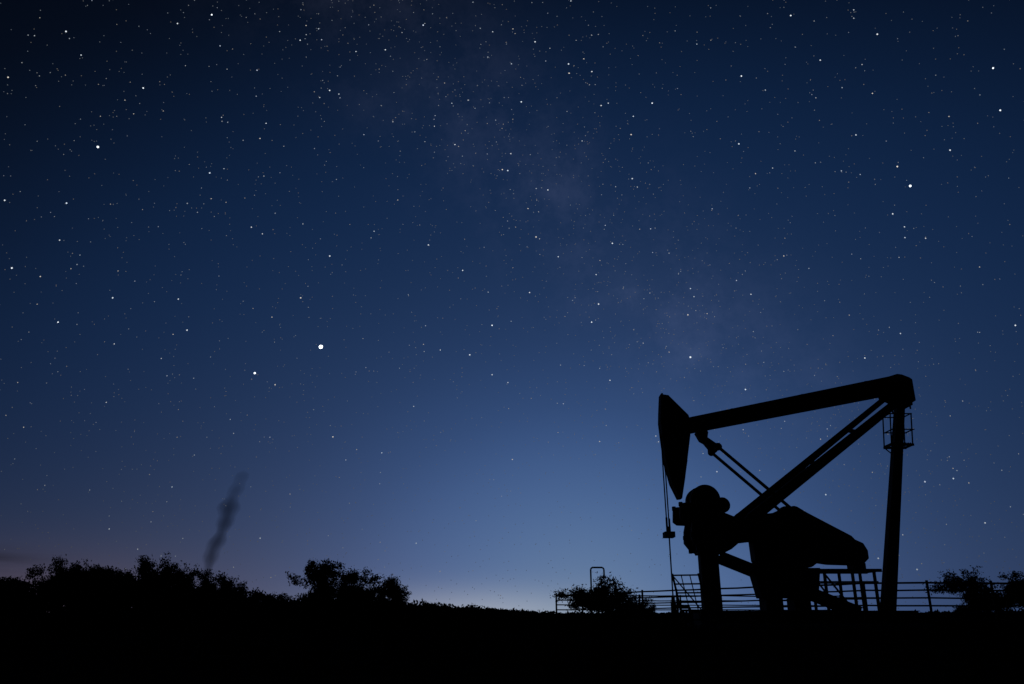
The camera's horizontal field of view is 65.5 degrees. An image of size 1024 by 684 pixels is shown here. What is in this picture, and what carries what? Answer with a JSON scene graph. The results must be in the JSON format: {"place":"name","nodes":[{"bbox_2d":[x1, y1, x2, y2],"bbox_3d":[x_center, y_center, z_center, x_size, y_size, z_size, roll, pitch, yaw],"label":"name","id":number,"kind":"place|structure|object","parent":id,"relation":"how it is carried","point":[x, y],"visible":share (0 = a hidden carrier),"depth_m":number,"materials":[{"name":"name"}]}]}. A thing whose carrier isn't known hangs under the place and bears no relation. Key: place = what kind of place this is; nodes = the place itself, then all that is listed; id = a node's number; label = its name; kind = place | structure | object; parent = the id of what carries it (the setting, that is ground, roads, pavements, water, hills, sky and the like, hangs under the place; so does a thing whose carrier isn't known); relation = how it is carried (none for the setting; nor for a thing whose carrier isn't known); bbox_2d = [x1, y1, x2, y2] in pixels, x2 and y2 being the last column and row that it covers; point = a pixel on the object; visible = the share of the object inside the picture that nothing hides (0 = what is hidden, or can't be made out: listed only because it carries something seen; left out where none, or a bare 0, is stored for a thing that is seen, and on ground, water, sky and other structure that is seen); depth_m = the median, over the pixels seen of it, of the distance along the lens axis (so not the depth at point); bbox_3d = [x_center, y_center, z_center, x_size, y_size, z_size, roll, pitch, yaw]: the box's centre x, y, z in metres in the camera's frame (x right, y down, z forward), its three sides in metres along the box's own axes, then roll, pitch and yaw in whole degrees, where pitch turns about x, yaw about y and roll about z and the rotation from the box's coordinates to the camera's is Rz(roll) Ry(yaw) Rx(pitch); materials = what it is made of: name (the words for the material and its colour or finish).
{"place":"outdoors","nodes":[
{"label":"outdoors","id":0,"kind":"place"},
{"bbox_2d":[0,615,1023,683],"bbox_3d":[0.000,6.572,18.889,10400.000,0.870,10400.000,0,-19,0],"label":"ground","id":1,"kind":"structure","parent":0,"point":[853,669],"depth_m":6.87,"materials":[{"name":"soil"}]},
{"bbox_2d":[0,572,68,623],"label":"mesquite tree","id":2,"kind":"object","parent":1,"relation":"on","point":[9,582],"visible":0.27,"depth_m":42.53,"materials":[{"name":"black plant"}]},
{"bbox_2d":[0,561,75,624],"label":"mesquite tree","id":3,"kind":"object","parent":1,"relation":"on","point":[24,602],"visible":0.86,"depth_m":41.95,"materials":[{"name":"black plant"}]},
{"bbox_2d":[36,554,102,624],"bbox_3d":[-24.119,13.752,44.200,3.489,3.856,3.465,-14,-23,34],"label":"mesquite tree","id":4,"kind":"object","parent":1,"relation":"on","point":[45,599],"visible":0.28,"depth_m":43.76,"materials":[{"name":"black plant"}]},
{"bbox_2d":[52,563,126,624],"bbox_3d":[-23.154,14.067,44.312,3.588,3.365,3.737,0,-19,0],"label":"mesquite tree","id":5,"kind":"object","parent":1,"relation":"on","point":[60,601],"visible":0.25,"depth_m":43.40,"materials":[{"name":"black plant"}]},
{"bbox_2d":[44,558,144,624],"bbox_3d":[-22.501,13.497,42.950,6.566,3.532,4.109,0,-19,1],"label":"mesquite tree","id":6,"kind":"object","parent":1,"relation":"on","point":[81,594],"visible":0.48,"depth_m":42.21,"materials":[{"name":"black plant"}]},
{"bbox_2d":[85,557,169,624],"bbox_3d":[-20.222,12.974,41.464,3.939,3.526,3.912,-4,-20,11],"label":"mesquite tree","id":7,"kind":"object","parent":1,"relation":"on","point":[112,593],"visible":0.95,"depth_m":41.08,"materials":[{"name":"black plant"}]},
{"bbox_2d":[87,551,181,625],"bbox_3d":[-20.524,13.316,43.214,4.792,4.074,3.900,9,-21,-25],"label":"mesquite tree","id":8,"kind":"object","parent":1,"relation":"on","point":[112,619],"visible":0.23,"depth_m":42.68,"materials":[{"name":"black plant"}]},
{"bbox_2d":[136,561,199,624],"bbox_3d":[-18.344,13.381,42.333,3.503,3.365,3.364,6,-20,-18],"label":"mesquite tree","id":9,"kind":"object","parent":1,"relation":"on","point":[167,577],"visible":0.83,"depth_m":41.74,"materials":[{"name":"black plant"}]},
{"bbox_2d":[160,562,245,624],"bbox_3d":[-17.708,13.886,43.908,6.566,3.422,4.109,-12,-22,31],"label":"mesquite tree","id":10,"kind":"object","parent":1,"relation":"on","point":[221,581],"visible":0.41,"depth_m":42.90,"materials":[{"name":"black plant"}]},
{"bbox_2d":[186,564,237,624],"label":"mesquite tree","id":11,"kind":"object","parent":1,"relation":"on","point":[205,584],"visible":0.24,"depth_m":43.19,"materials":[{"name":"black plant"}]},
{"bbox_2d":[193,580,246,623],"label":"mesquite tree","id":12,"kind":"object","parent":1,"relation":"on","point":[205,608],"visible":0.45,"depth_m":42.58,"materials":[{"name":"black plant"}]},
{"bbox_2d":[263,592,307,623],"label":"mesquite tree","id":13,"kind":"object","parent":1,"relation":"on","point":[281,618],"visible":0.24,"depth_m":43.53,"materials":[{"name":"black plant"}]},
{"bbox_2d":[301,579,336,623],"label":"mesquite tree","id":14,"kind":"object","parent":1,"relation":"on","point":[310,614],"visible":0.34,"depth_m":43.86,"materials":[{"name":"black plant"}]},
{"bbox_2d":[285,558,394,624],"bbox_3d":[-9.233,13.373,42.583,5.526,3.568,6.078,8,-21,-22],"label":"mesquite tree","id":15,"kind":"object","parent":1,"relation":"on","point":[325,596],"visible":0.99,"depth_m":41.80,"materials":[{"name":"black plant"}]},
{"bbox_2d":[344,566,403,624],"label":"mesquite tree","id":16,"kind":"object","parent":1,"relation":"on","point":[389,581],"visible":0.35,"depth_m":43.63,"materials":[{"name":"black plant"}]},
{"bbox_2d":[369,582,411,623],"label":"mesquite tree","id":17,"kind":"object","parent":1,"relation":"on","point":[399,599],"visible":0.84,"depth_m":42.86,"materials":[{"name":"black plant"}]},
{"bbox_2d":[0,577,1022,623],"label":"distant treeline","id":18,"kind":"object","parent":1,"relation":"on","point":[434,612],"visible":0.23,"depth_m":50.91,"materials":[{"name":"black plant"}]},
{"bbox_2d":[590,567,604,623],"bbox_3d":[4.640,13.651,42.895,0.810,2.995,0.090,0,-19,0],"label":"vent pipe","id":19,"kind":"object","parent":1,"relation":"on","point":[591,590],"visible":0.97,"depth_m":43.03,"materials":[{"name":"black metal"}]},
{"bbox_2d":[549,571,647,624],"bbox_3d":[4.943,14.657,45.364,5.425,2.925,4.705,-12,-22,31],"label":"shrub","id":20,"kind":"object","parent":1,"relation":"on","point":[602,586],"visible":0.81,"depth_m":44.22,"materials":[{"name":"black plant"}]},
{"bbox_2d":[618,598,656,622],"bbox_3d":[7.401,16.047,47.657,2.588,1.755,2.984,-3,-19,8],"label":"shrub","id":21,"kind":"object","parent":1,"relation":"on","point":[649,612],"visible":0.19,"depth_m":47.78,"materials":[{"name":"black plant"}]},
{"bbox_2d":[667,597,691,628],"bbox_3d":[5.360,8.737,25.670,0.829,1.000,0.435,13,-23,-34],"label":"wellhead","id":22,"kind":"object","parent":1,"relation":"on","point":[674,619],"visible":0.84,"depth_m":25.45,"materials":[{"name":"metal"}]},
{"bbox_2d":[671,573,712,629],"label":"pipe gate","id":23,"kind":"structure","parent":1,"relation":"on","point":[693,601],"depth_m":24.52,"materials":[{"name":"black metal"}]},
{"bbox_2d":[555,594,839,623],"bbox_3d":[11.305,15.921,47.453,17.623,1.691,0.102,2,-19,-6],"label":"pipe fence","id":24,"kind":"object","parent":1,"relation":"on","point":[687,605],"visible":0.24,"depth_m":47.41,"materials":[{"name":"black metal"}]},
{"bbox_2d":[555,584,866,624],"bbox_3d":[7.948,12.705,38.198,0.122,1.709,20.615,11,-22,-30],"label":"pipe fence","id":25,"kind":"object","parent":1,"relation":"on","point":[611,608],"visible":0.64,"depth_m":40.14,"materials":[{"name":"black metal"}]},
{"bbox_2d":[658,374,932,631],"bbox_3d":[9.515,5.232,26.762,8.970,8.540,2.100,0,-19,0],"label":"pumpjack","id":26,"kind":"object","parent":1,"relation":"on","point":[789,546],"visible":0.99,"depth_m":26.09,"materials":[{"name":"metal"}]},
{"bbox_2d":[864,580,1023,627],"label":"pipe fence","id":27,"kind":"object","parent":1,"relation":"on","point":[930,605],"visible":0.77,"depth_m":29.84,"materials":[{"name":"black metal"}]},
{"bbox_2d":[922,565,1023,625],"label":"mesquite tree","id":28,"kind":"object","parent":1,"relation":"on","point":[949,577],"visible":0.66,"depth_m":38.74,"materials":[{"name":"black plant"}]},
{"bbox_2d":[952,579,1013,625],"bbox_3d":[23.520,12.810,39.392,3.255,2.486,2.823,-10,-22,28],"label":"shrub","id":29,"kind":"object","parent":1,"relation":"on","point":[971,609],"visible":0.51,"depth_m":39.06,"materials":[{"name":"black plant"}]},
{"bbox_2d":[1001,575,1023,614],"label":"shrub","id":30,"kind":"object","parent":1,"relation":"on","point":[1015,585],"visible":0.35,"depth_m":37.84,"materials":[{"name":"black plant"}]},
{"bbox_2d":[0,0,1023,612],"label":"sky","id":31,"kind":"structure","parent":0,"point":[141,147],"materials":[{"name":"blue"}]},
{"bbox_2d":[0,0,1023,610],"bbox_3d":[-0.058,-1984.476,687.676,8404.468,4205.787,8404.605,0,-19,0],"label":"stars","id":32,"kind":"object","parent":31,"relation":"in","point":[498,306],"visible":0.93,"depth_m":3932.10,"materials":[{"name":"white"}]}
]}

